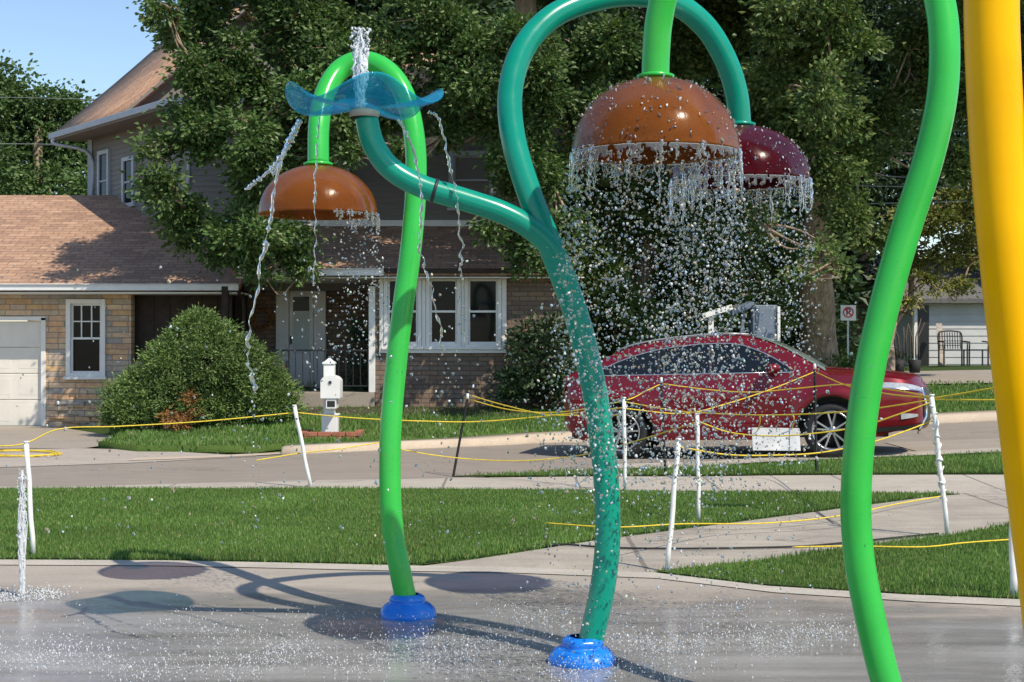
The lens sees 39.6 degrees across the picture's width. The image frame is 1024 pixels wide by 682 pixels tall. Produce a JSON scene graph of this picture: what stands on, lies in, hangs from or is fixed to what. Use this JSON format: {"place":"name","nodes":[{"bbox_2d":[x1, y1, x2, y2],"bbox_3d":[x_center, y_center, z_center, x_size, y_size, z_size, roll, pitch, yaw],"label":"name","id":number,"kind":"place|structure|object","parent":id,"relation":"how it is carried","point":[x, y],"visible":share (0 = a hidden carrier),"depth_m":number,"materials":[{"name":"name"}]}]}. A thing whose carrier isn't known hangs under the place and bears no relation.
{"place":"outdoors","nodes":[
{"label":"outdoors","id":0,"kind":"place"},
{"bbox_2d":[0,426,113,448],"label":"driveway","id":1,"kind":"structure","parent":0,"point":[60,438],"depth_m":23.46,"materials":[{"name":"grey concrete"}]},
{"bbox_2d":[0,485,957,565],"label":"lawn","id":2,"kind":"structure","parent":0,"point":[344,561],"depth_m":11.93,"materials":[{"name":"plant"}]},
{"bbox_2d":[23,441,35,554],"bbox_3d":[-3.593,1.173,10.595,0.102,0.856,0.048,0,0,18],"label":"rope post","id":3,"kind":"object","parent":2,"relation":"on","point":[29,499],"visible":0.98,"depth_m":10.58,"materials":[{"name":"white plastic"}]},
{"bbox_2d":[622,397,627,490],"bbox_3d":[1.192,1.098,15.080,0.052,1.007,0.073,0,0,-36],"label":"rope post","id":4,"kind":"object","parent":2,"relation":"on","point":[624,436],"visible":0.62,"depth_m":15.06,"materials":[{"name":"white plastic"}]},
{"bbox_2d":[626,400,929,415],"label":"rope","id":5,"kind":"object","parent":4,"relation":"attached to","point":[786,414],"visible":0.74,"depth_m":13.38,"materials":[{"name":"yellow fabric"}]},
{"bbox_2d":[752,416,800,450],"bbox_3d":[2.469,0.859,13.279,0.436,0.325,0.165,0,0,0],"label":"white board","id":6,"kind":"object","parent":5,"relation":"hanging from","point":[785,443],"visible":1,"depth_m":13.29,"materials":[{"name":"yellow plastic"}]},
{"bbox_2d":[695,413,700,519],"bbox_3d":[1.645,1.119,12.594,0.045,0.962,0.060,0,0,-36],"label":"rope post","id":7,"kind":"object","parent":2,"relation":"on","point":[698,513],"visible":0.64,"depth_m":12.58,"materials":[{"name":"white plastic"}]},
{"bbox_2d":[401,422,694,460],"bbox_3d":[0.671,1.043,14.848,1.248,0.651,4.564,0,0,-40],"label":"rope","id":8,"kind":"object","parent":7,"relation":"attached to","point":[537,459],"visible":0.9,"depth_m":16.00,"materials":[{"name":"yellow fabric"}]},
{"bbox_2d":[701,402,929,436],"bbox_3d":[2.569,0.664,12.204,2.052,0.343,0.121,0,0,29],"label":"rope","id":9,"kind":"object","parent":7,"relation":"attached to","point":[816,432],"visible":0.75,"depth_m":12.21,"materials":[{"name":"yellow fabric"}]},
{"bbox_2d":[0,0,964,257],"label":"sky","id":10,"kind":"structure","parent":0,"point":[97,42],"materials":[{"name":"blue"}]},
{"bbox_2d":[0,420,998,488],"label":"street","id":11,"kind":"structure","parent":0,"point":[353,465],"depth_m":18.43,"materials":[{"name":"grey asphalt"}]},
{"bbox_2d":[131,452,281,459],"bbox_3d":[-4.146,1.588,19.603,2.349,0.001,0.451,0,0,-30],"label":"gutter apron","id":12,"kind":"object","parent":11,"relation":"on","point":[180,457],"visible":0.94,"depth_m":19.55,"materials":[{"name":"concrete"}]},
{"bbox_2d":[452,393,468,475],"bbox_3d":[-0.607,1.111,16.774,0.204,0.984,0.037,0,0,0],"label":"metal stake","id":13,"kind":"object","parent":11,"relation":"on","point":[461,432],"visible":0.95,"depth_m":16.78,"materials":[{"name":"black metal"}]},
{"bbox_2d":[469,395,621,415],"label":"rope","id":14,"kind":"object","parent":13,"relation":"attached to","point":[526,410],"visible":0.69,"depth_m":16.14,"materials":[{"name":"yellow fabric"}]},
{"bbox_2d":[563,332,929,458],"bbox_3d":[3.227,0.725,19.736,4.935,1.686,2.330,-1,0,15],"label":"parked car","id":15,"kind":"object","parent":11,"relation":"on","point":[836,399],"visible":0.69,"depth_m":18.91,"materials":[{"name":"paint"}]},
{"bbox_2d":[619,448,1000,467],"bbox_3d":[5.533,1.452,18.643,9.103,0.271,1.007,0,0,-6],"label":"gutter","id":16,"kind":"object","parent":11,"relation":"on","point":[980,450],"visible":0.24,"depth_m":18.66,"materials":[{"name":"concrete"}]},
{"bbox_2d":[0,347,1003,565],"bbox_3d":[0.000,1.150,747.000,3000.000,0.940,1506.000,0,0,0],"label":"ground","id":17,"kind":"structure","parent":0,"point":[101,430],"depth_m":21.43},
{"bbox_2d":[0,49,100,373],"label":"shade tree","id":18,"kind":"object","parent":17,"relation":"on","point":[21,145],"visible":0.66,"depth_m":47.63,"materials":[{"name":"green plant"}]},
{"bbox_2d":[0,448,249,466],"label":"driveway","id":19,"kind":"structure","parent":17,"relation":"on","point":[74,456],"depth_m":19.46,"materials":[{"name":"grey concrete"}]},
{"bbox_2d":[0,449,61,456],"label":"rope coil","id":20,"kind":"object","parent":19,"relation":"on","point":[51,452],"visible":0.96,"depth_m":19.87,"materials":[{"name":"yellow fabric"}]},
{"bbox_2d":[0,5,583,426],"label":"house","id":21,"kind":"structure","parent":17,"relation":"on","point":[103,241],"depth_m":26.95,"materials":[{"name":"brown brick"}]},
{"bbox_2d":[0,321,40,425],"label":"garage door","id":22,"kind":"structure","parent":21,"relation":"in","point":[25,392],"depth_m":26.78,"materials":[{"name":"beige paint"}]},
{"bbox_2d":[63,299,106,378],"bbox_3d":[-7.995,-0.032,26.700,0.800,1.505,0.200,0,0,0],"label":"window","id":23,"kind":"structure","parent":21,"relation":"in","point":[85,323],"depth_m":26.74,"materials":[{"name":"white paint"}]},
{"bbox_2d":[97,149,110,194],"bbox_3d":[-9.011,-3.535,31.398,0.070,1.350,0.600,0,0,-39],"label":"window","id":24,"kind":"structure","parent":21,"relation":"in","point":[103,156],"depth_m":31.37,"materials":[{"name":"white glass"}]},
{"bbox_2d":[121,155,135,206],"bbox_3d":[-8.193,-3.400,30.388,0.070,1.080,0.600,0,0,-39],"label":"window","id":25,"kind":"structure","parent":21,"relation":"in","point":[128,165],"depth_m":30.41,"materials":[{"name":"white glass"}]},
{"bbox_2d":[249,303,275,332],"bbox_3d":[-4.988,-0.461,28.364,0.558,0.608,0.264,0,0,0],"label":"wreath","id":26,"kind":"object","parent":21,"relation":"attached to","point":[268,323],"visible":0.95,"depth_m":28.35,"materials":[{"name":"green plant"}]},
{"bbox_2d":[289,291,313,384],"bbox_3d":[-4.210,-0.060,28.410,0.480,1.960,0.120,0,0,0],"label":"front door","id":27,"kind":"structure","parent":21,"relation":"in","point":[302,308],"depth_m":28.42,"materials":[{"name":"white paint"}]},
{"bbox_2d":[382,275,422,349],"bbox_3d":[-1.995,-0.522,25.980,0.750,1.355,0.200,0,0,0],"label":"window","id":28,"kind":"structure","parent":21,"relation":"in","point":[416,327],"depth_m":25.93,"materials":[{"name":"white paint"}]},
{"bbox_2d":[424,275,462,349],"bbox_3d":[-1.250,-0.522,25.980,0.700,1.355,0.200,0,0,0],"label":"window","id":29,"kind":"structure","parent":21,"relation":"in","point":[448,309],"depth_m":26.03,"materials":[{"name":"white paint"}]},
{"bbox_2d":[447,151,495,210],"bbox_3d":[-0.785,-3.157,28.050,0.990,1.185,0.200,0,0,0],"label":"window","id":30,"kind":"structure","parent":21,"relation":"in","point":[472,154],"depth_m":28.00,"materials":[{"name":"glass"}]},
{"bbox_2d":[463,275,502,349],"bbox_3d":[-0.530,-0.522,25.980,0.740,1.355,0.200,0,0,0],"label":"window","id":31,"kind":"structure","parent":21,"relation":"in","point":[481,296],"depth_m":26.03,"materials":[{"name":"white paint"}]},
{"bbox_2d":[342,307,368,390],"bbox_3d":[-2.878,0.306,26.888,0.884,1.908,0.962,0,0,0],"label":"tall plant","id":32,"kind":"object","parent":17,"relation":"on","point":[356,358],"visible":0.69,"depth_m":26.82,"materials":[{"name":"green plant"}]},
{"bbox_2d":[153,0,577,65],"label":"shade tree","id":33,"kind":"object","parent":17,"relation":"on","point":[368,7],"visible":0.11,"depth_m":37.55,"materials":[{"name":"green plant"}]},
{"bbox_2d":[115,0,645,403],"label":"oak tree","id":34,"kind":"object","parent":17,"relation":"on","point":[466,46],"visible":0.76,"depth_m":24.20,"materials":[{"name":"green plant"}]},
{"bbox_2d":[0,264,897,545],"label":"water drops","id":35,"kind":"object","parent":17,"relation":"on","point":[436,420],"visible":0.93,"depth_m":6.66,"materials":[{"name":"clear liquid"}]},
{"bbox_2d":[0,565,1023,681],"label":"splash pad","id":36,"kind":"object","parent":17,"relation":"on","point":[945,642],"visible":0.9,"depth_m":7.89,"materials":[{"name":"grey concrete"}]},
{"bbox_2d":[16,469,28,596],"bbox_3d":[-3.061,1.200,8.892,0.070,0.807,0.073,0,0,-39],"label":"water jet","id":37,"kind":"object","parent":36,"relation":"on","point":[22,525],"visible":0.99,"depth_m":8.88,"materials":[{"name":"white"}]},
{"bbox_2d":[0,582,81,604],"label":"water splash","id":38,"kind":"object","parent":36,"relation":"on","point":[34,598],"visible":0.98,"depth_m":8.87,"materials":[{"name":"white"}]},
{"bbox_2d":[304,51,435,621],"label":"water arch","id":39,"kind":"structure","parent":36,"relation":"on","point":[406,602],"depth_m":8.34,"materials":[{"name":"paint"}]},
{"bbox_2d":[276,208,431,364],"bbox_3d":[-0.912,-0.309,8.408,0.870,0.907,0.958,0,0,0],"label":"water fall","id":40,"kind":"object","parent":39,"relation":"attached to","point":[372,217],"visible":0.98,"depth_m":8.38,"materials":[{"name":"white"}]},
{"bbox_2d":[0,576,859,681],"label":"water splash","id":41,"kind":"object","parent":36,"relation":"on","point":[427,656],"visible":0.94,"depth_m":7.27,"materials":[{"name":"white"}]},
{"bbox_2d":[0,559,1019,605],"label":"pad rim","id":42,"kind":"object","parent":36,"relation":"on","point":[943,599],"visible":0.9,"depth_m":9.88,"materials":[{"name":"concrete"}]},
{"bbox_2d":[349,0,809,668],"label":"water arch","id":43,"kind":"structure","parent":36,"relation":"on","point":[531,220],"depth_m":7.08,"materials":[{"name":"teal paint"}]},
{"bbox_2d":[245,148,287,390],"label":"water stream","id":44,"kind":"structure","parent":43,"relation":"attached to","point":[265,244],"depth_m":6.84,"materials":[{"name":"white"}]},
{"bbox_2d":[237,368,267,521],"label":"water drops","id":45,"kind":"object","parent":44,"relation":"attached to","point":[252,429],"visible":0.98,"depth_m":6.84,"materials":[{"name":"clear liquid"}]},
{"bbox_2d":[244,119,302,189],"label":"water stream","id":46,"kind":"structure","parent":43,"relation":"attached to","point":[293,132],"depth_m":6.86,"materials":[{"name":"white"}]},
{"bbox_2d":[312,117,319,285],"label":"water stream","id":47,"kind":"structure","parent":43,"relation":"attached to","point":[315,192],"depth_m":6.71,"materials":[{"name":"white"}]},
{"bbox_2d":[295,263,335,419],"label":"water drops","id":48,"kind":"object","parent":47,"relation":"attached to","point":[320,274],"visible":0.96,"depth_m":6.71,"materials":[{"name":"clear liquid"}]},
{"bbox_2d":[349,27,371,108],"bbox_3d":[-0.745,-1.340,6.993,0.109,0.416,0.099,0,0,0],"label":"water jet","id":49,"kind":"object","parent":43,"relation":"on","point":[360,48],"visible":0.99,"depth_m":6.97,"materials":[{"name":"white"}]},
{"bbox_2d":[397,119,443,347],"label":"water stream","id":50,"kind":"structure","parent":43,"relation":"attached to","point":[421,205],"depth_m":6.75,"materials":[{"name":"white"}]},
{"bbox_2d":[422,325,455,480],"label":"water drops","id":51,"kind":"object","parent":50,"relation":"attached to","point":[436,415],"visible":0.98,"depth_m":6.74,"materials":[{"name":"clear liquid"}]},
{"bbox_2d":[427,110,464,276],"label":"water stream","id":52,"kind":"structure","parent":43,"relation":"attached to","point":[450,169],"depth_m":6.96,"materials":[{"name":"white"}]},
{"bbox_2d":[450,255,478,405],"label":"water drops","id":53,"kind":"object","parent":52,"relation":"attached to","point":[477,364],"visible":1,"depth_m":6.96,"materials":[{"name":"clear liquid"}]},
{"bbox_2d":[516,246,712,611],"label":"water drops","id":54,"kind":"object","parent":43,"relation":"attached to","point":[596,409],"visible":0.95,"depth_m":6.66,"materials":[{"name":"clear liquid"}]},
{"bbox_2d":[622,173,835,649],"bbox_3d":[1.231,0.346,7.910,1.142,2.489,1.198,0,0,41],"label":"water fall","id":55,"kind":"object","parent":43,"relation":"attached to","point":[800,187],"visible":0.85,"depth_m":7.81,"materials":[{"name":"white"}]},
{"bbox_2d":[673,124,809,174],"bbox_3d":[1.287,-1.042,7.715,0.781,0.304,0.420,0,0,-7],"label":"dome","id":56,"kind":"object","parent":43,"relation":"on","point":[801,152],"visible":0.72,"depth_m":7.67,"materials":[{"name":"red plastic"}]},
{"bbox_2d":[636,0,959,681],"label":"water arch","id":57,"kind":"structure","parent":36,"relation":"on","point":[907,223],"depth_m":5.90,"materials":[{"name":"paint"}]},
{"bbox_2d":[495,139,767,681],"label":"water fall","id":58,"kind":"object","parent":57,"relation":"attached to","point":[691,167],"visible":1,"depth_m":6.47,"materials":[{"name":"white"}]},
{"bbox_2d":[571,74,741,147],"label":"water drops","id":59,"kind":"object","parent":57,"relation":"attached to","point":[679,88],"visible":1,"depth_m":6.30,"materials":[{"name":"clear liquid"}]},
{"bbox_2d":[486,306,576,412],"bbox_3d":[0.703,0.350,25.292,2.250,1.944,1.888,0,0,22],"label":"dark bush","id":60,"kind":"object","parent":17,"relation":"on","point":[525,379],"visible":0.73,"depth_m":25.13,"materials":[{"name":"green plant"}]},
{"bbox_2d":[97,383,995,452],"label":"yard","id":61,"kind":"structure","parent":17,"relation":"on","point":[200,448],"depth_m":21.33,"materials":[{"name":"plant"}]},
{"bbox_2d":[88,302,308,431],"bbox_3d":[-5.223,0.466,23.776,3.640,2.270,1.844,0,0,0],"label":"yew bush","id":62,"kind":"object","parent":61,"relation":"on","point":[157,384],"visible":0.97,"depth_m":23.46,"materials":[{"name":"green plant"}]},
{"bbox_2d":[302,429,363,438],"bbox_3d":[-2.808,1.472,22.173,0.945,0.147,0.674,0,0,0],"label":"brick planter","id":63,"kind":"object","parent":61,"relation":"on","point":[308,432],"visible":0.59,"depth_m":21.84,"materials":[{"name":"brick"}]},
{"bbox_2d":[320,358,342,431],"bbox_3d":[-2.808,0.877,22.066,0.340,1.236,0.555,0,0,0],"label":"mailbox","id":64,"kind":"object","parent":63,"relation":"in","point":[331,387],"visible":0.81,"depth_m":22.09,"materials":[{"name":"white paint"}]},
{"bbox_2d":[302,407,553,415],"bbox_3d":[-2.050,1.344,25.450,5.700,0.288,1.100,0,0,0],"label":"flower bed","id":65,"kind":"object","parent":61,"relation":"on","point":[341,409],"visible":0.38,"depth_m":25.41,"materials":[{"name":"plant"}]},
{"bbox_2d":[282,410,996,453],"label":"kerb","id":66,"kind":"structure","parent":17,"relation":"on","point":[943,417],"depth_m":21.85,"materials":[{"name":"concrete"}]},
{"bbox_2d":[408,1,890,340],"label":"shade tree","id":67,"kind":"object","parent":17,"relation":"on","point":[683,121],"visible":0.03,"depth_m":39.47,"materials":[{"name":"green plant"}]},
{"bbox_2d":[536,0,821,359],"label":"oak tree","id":68,"kind":"object","parent":17,"relation":"on","point":[690,58],"visible":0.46,"depth_m":27.03,"materials":[{"name":"green plant"}]},
{"bbox_2d":[701,304,732,332],"bbox_3d":[3.526,0.380,24.468,0.536,2.014,0.155,0,0,0],"label":"wooden post","id":69,"kind":"object","parent":17,"relation":"on","point":[708,314],"visible":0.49,"depth_m":24.39,"materials":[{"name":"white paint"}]},
{"bbox_2d":[571,266,864,364],"bbox_3d":[3.944,-0.492,36.983,10.842,3.294,4.872,0,0,0],"label":"hedge","id":70,"kind":"object","parent":17,"relation":"on","point":[841,330],"visible":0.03,"depth_m":36.24,"materials":[{"name":"green plant"}]},
{"bbox_2d":[452,449,1003,476],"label":"verge","id":71,"kind":"structure","parent":17,"relation":"on","point":[644,473],"depth_m":16.86,"materials":[{"name":"plant"}]},
{"bbox_2d":[660,377,666,471],"bbox_3d":[1.807,1.017,16.988,0.084,1.167,0.037,0,0,0],"label":"metal stake","id":72,"kind":"object","parent":71,"relation":"on","point":[663,428],"visible":0.62,"depth_m":17.00,"materials":[{"name":"white metal"}]},
{"bbox_2d":[469,384,659,412],"bbox_3d":[0.635,0.662,16.148,2.332,0.310,1.908,0,0,0],"label":"rope","id":73,"kind":"object","parent":72,"relation":"attached to","point":[553,412],"visible":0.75,"depth_m":16.30,"materials":[{"name":"yellow fabric"}]},
{"bbox_2d":[663,383,928,396],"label":"rope","id":74,"kind":"object","parent":72,"relation":"attached to","point":[801,388],"visible":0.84,"depth_m":16.11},
{"bbox_2d":[813,364,817,472],"bbox_3d":[3.591,0.921,16.820,0.053,1.306,0.037,0,0,0],"label":"metal stake","id":75,"kind":"object","parent":71,"relation":"on","point":[815,420],"visible":0.84,"depth_m":16.83,"materials":[{"name":"white metal"}]},
{"bbox_2d":[627,372,812,413],"bbox_3d":[2.415,0.583,16.154,3.099,0.438,0.153,0,0,-40],"label":"rope","id":76,"kind":"object","parent":75,"relation":"attached to","point":[722,404],"visible":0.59,"depth_m":16.23,"materials":[{"name":"yellow fabric"}]},
{"bbox_2d":[816,372,928,398],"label":"rope","id":77,"kind":"object","parent":75,"relation":"attached to","point":[882,392],"visible":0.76,"depth_m":13.11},
{"bbox_2d":[728,301,779,341],"bbox_3d":[4.227,0.323,24.875,0.809,2.060,0.650,0,0,0],"label":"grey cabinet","id":78,"kind":"object","parent":17,"relation":"on","point":[767,327],"visible":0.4,"depth_m":24.60,"materials":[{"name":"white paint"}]},
{"bbox_2d":[820,352,855,367],"bbox_3d":[6.355,0.577,28.232,1.375,0.744,2.496,0,0,0],"label":"dark bush","id":79,"kind":"object","parent":17,"relation":"on","point":[843,360],"visible":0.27,"depth_m":27.45,"materials":[{"name":"green plant"}]},
{"bbox_2d":[841,305,855,361],"bbox_3d":[6.618,0.161,28.006,0.304,1.735,0.048,0,0,0],"label":"no parking sign","id":80,"kind":"object","parent":17,"relation":"on","point":[848,313],"visible":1,"depth_m":27.99,"materials":[{"name":"metal"}]},
{"bbox_2d":[725,0,1023,366],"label":"maple tree","id":81,"kind":"object","parent":17,"relation":"on","point":[826,118],"visible":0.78,"depth_m":24.31,"materials":[{"name":"green plant"}]},
{"bbox_2d":[750,0,1023,363],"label":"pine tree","id":82,"kind":"object","parent":17,"relation":"on","point":[879,193],"visible":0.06,"depth_m":41.39,"materials":[{"name":"green plant"}]},
{"bbox_2d":[869,185,981,369],"bbox_3d":[9.252,-1.378,30.524,3.360,4.598,2.371,0,0,0],"label":"maple tree","id":83,"kind":"object","parent":17,"relation":"on","point":[944,212],"visible":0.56,"depth_m":30.36,"materials":[{"name":"green plant"}]},
{"bbox_2d":[874,258,990,365],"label":"house","id":84,"kind":"structure","parent":17,"relation":"on","point":[964,314],"depth_m":39.99,"materials":[{"name":"grey"}]},
{"bbox_2d":[918,305,928,365],"bbox_3d":[11.566,-0.125,39.953,0.288,1.750,0.045,0,0,0],"label":"door","id":85,"kind":"structure","parent":84,"relation":"in","point":[923,315],"depth_m":39.93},
{"bbox_2d":[936,323,945,365],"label":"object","id":86,"kind":"object","parent":17,"relation":"on","point":[938,327],"visible":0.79,"depth_m":39.22,"materials":[{"name":"wood"}]},
{"bbox_2d":[885,438,1000,450],"bbox_3d":[11.140,1.367,20.224,11.534,0.230,2.066,0,0,-5],"label":"road apron","id":87,"kind":"object","parent":17,"relation":"on","point":[952,444],"visible":0.85,"depth_m":20.00,"materials":[{"name":"grey concrete"}]},
{"bbox_2d":[937,330,967,365],"bbox_3d":[11.785,0.187,38.037,0.686,0.962,0.573,0,0,0],"label":"garden chair","id":88,"kind":"object","parent":17,"relation":"on","point":[943,345],"visible":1,"depth_m":38.24,"materials":[{"name":"black metal"}]},
{"bbox_2d":[927,379,992,387],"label":"grass","id":89,"kind":"structure","parent":17,"relation":"on","point":[968,383],"depth_m":28.78,"materials":[{"name":"green plant"}]},
{"bbox_2d":[963,341,988,365],"bbox_3d":[12.432,0.329,38.105,0.540,0.677,0.511,0,0,0],"label":"garden bench","id":90,"kind":"object","parent":17,"relation":"on","point":[969,349],"visible":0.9,"depth_m":37.88,"materials":[{"name":"black metal"}]},
{"bbox_2d":[2,475,1005,493],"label":"sidewalk","id":91,"kind":"structure","parent":0,"point":[963,483],"depth_m":15.90,"materials":[{"name":"concrete"}]},
{"bbox_2d":[292,405,312,487],"bbox_3d":[-2.286,1.150,15.520,0.233,0.909,0.054,0,0,5],"label":"rope post","id":92,"kind":"object","parent":91,"relation":"on","point":[301,440],"visible":0.94,"depth_m":15.50,"materials":[{"name":"white plastic"}]},
{"bbox_2d":[0,412,293,446],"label":"rope","id":93,"kind":"object","parent":92,"relation":"attached to","point":[144,425],"visible":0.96,"depth_m":14.74,"materials":[{"name":"fabric"}]},
{"bbox_2d":[256,442,378,460],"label":"rope","id":94,"kind":"object","parent":92,"relation":"attached to","point":[316,451],"visible":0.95,"depth_m":15.65,"materials":[{"name":"yellow fabric"}]},
{"bbox_2d":[298,407,621,422],"bbox_3d":[-0.530,0.816,15.812,3.572,0.222,0.838,0,0,6],"label":"rope","id":95,"kind":"object","parent":92,"relation":"attached to","point":[446,421],"visible":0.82,"depth_m":15.96,"materials":[{"name":"yellow fabric"}]},
{"bbox_2d":[425,493,1008,571],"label":"path","id":96,"kind":"structure","parent":0,"point":[967,511],"depth_m":11.67,"materials":[{"name":"concrete"}]},
{"bbox_2d":[546,532,937,549],"bbox_3d":[1.926,1.582,11.137,3.330,0.016,0.492,0,0,-11],"label":"rope","id":97,"kind":"object","parent":96,"relation":"on","point":[694,548],"visible":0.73,"depth_m":10.90,"materials":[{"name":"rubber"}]},
{"bbox_2d":[654,520,1019,598],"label":"lawn","id":98,"kind":"structure","parent":0,"point":[890,590],"depth_m":9.73,"materials":[{"name":"plant"}]},
{"bbox_2d":[665,438,681,570],"bbox_3d":[1.117,1.138,9.851,0.120,0.927,0.045,0,0,-17],"label":"rope post","id":99,"kind":"object","parent":98,"relation":"on","point":[671,522],"visible":0.84,"depth_m":9.84,"materials":[{"name":"white plastic"}]},
{"bbox_2d":[793,539,1008,547],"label":"rope","id":100,"kind":"object","parent":98,"relation":"on","point":[910,546],"visible":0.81,"depth_m":10.69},
{"bbox_2d":[929,394,949,534],"bbox_3d":[3.487,1.018,11.607,0.168,1.168,0.060,0,0,9],"label":"rope post","id":101,"kind":"object","parent":98,"relation":"on","point":[939,458],"visible":1,"depth_m":11.59,"materials":[{"name":"white plastic"}]},
{"bbox_2d":[546,496,939,527],"bbox_3d":[2.499,1.545,12.737,4.540,0.012,0.892,0,0,-28],"label":"rope","id":102,"kind":"object","parent":101,"relation":"attached to","point":[739,523],"visible":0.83,"depth_m":12.03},
{"bbox_2d":[681,421,929,455],"bbox_3d":[2.165,0.776,10.999,2.944,0.272,0.516,0,0,-38],"label":"rope","id":103,"kind":"object","parent":101,"relation":"attached to","point":[806,453],"visible":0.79,"depth_m":11.36,"materials":[{"name":"yellow fabric"}]},
{"bbox_2d":[934,387,992,397],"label":"rope","id":104,"kind":"object","parent":101,"relation":"attached to","point":[964,392],"visible":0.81,"depth_m":11.39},
{"bbox_2d":[934,398,994,400],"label":"rope","id":105,"kind":"object","parent":101,"relation":"attached to","point":[966,399],"visible":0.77,"depth_m":11.36,"materials":[{"name":"yellow fabric"}]},
{"bbox_2d":[1009,521,1017,595],"bbox_3d":[3.133,1.222,8.903,0.061,0.758,0.071,0,0,0],"label":"rope post","id":106,"kind":"object","parent":98,"relation":"on","point":[1013,582],"visible":0.34,"depth_m":8.88,"materials":[{"name":"white plastic"}]},
{"bbox_2d":[904,370,991,383],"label":"driveway","id":107,"kind":"structure","parent":0,"point":[960,376],"depth_m":30.84,"materials":[{"name":"beige concrete"}]},
{"bbox_2d":[894,319,924,372],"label":"potted plants","id":108,"kind":"object","parent":107,"relation":"on","point":[914,366],"visible":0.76,"depth_m":33.23,"materials":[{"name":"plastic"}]},
{"bbox_2d":[963,0,1023,635],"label":"water arch","id":109,"kind":"structure","parent":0,"point":[993,74],"depth_m":4.09,"materials":[{"name":"yellow paint"}]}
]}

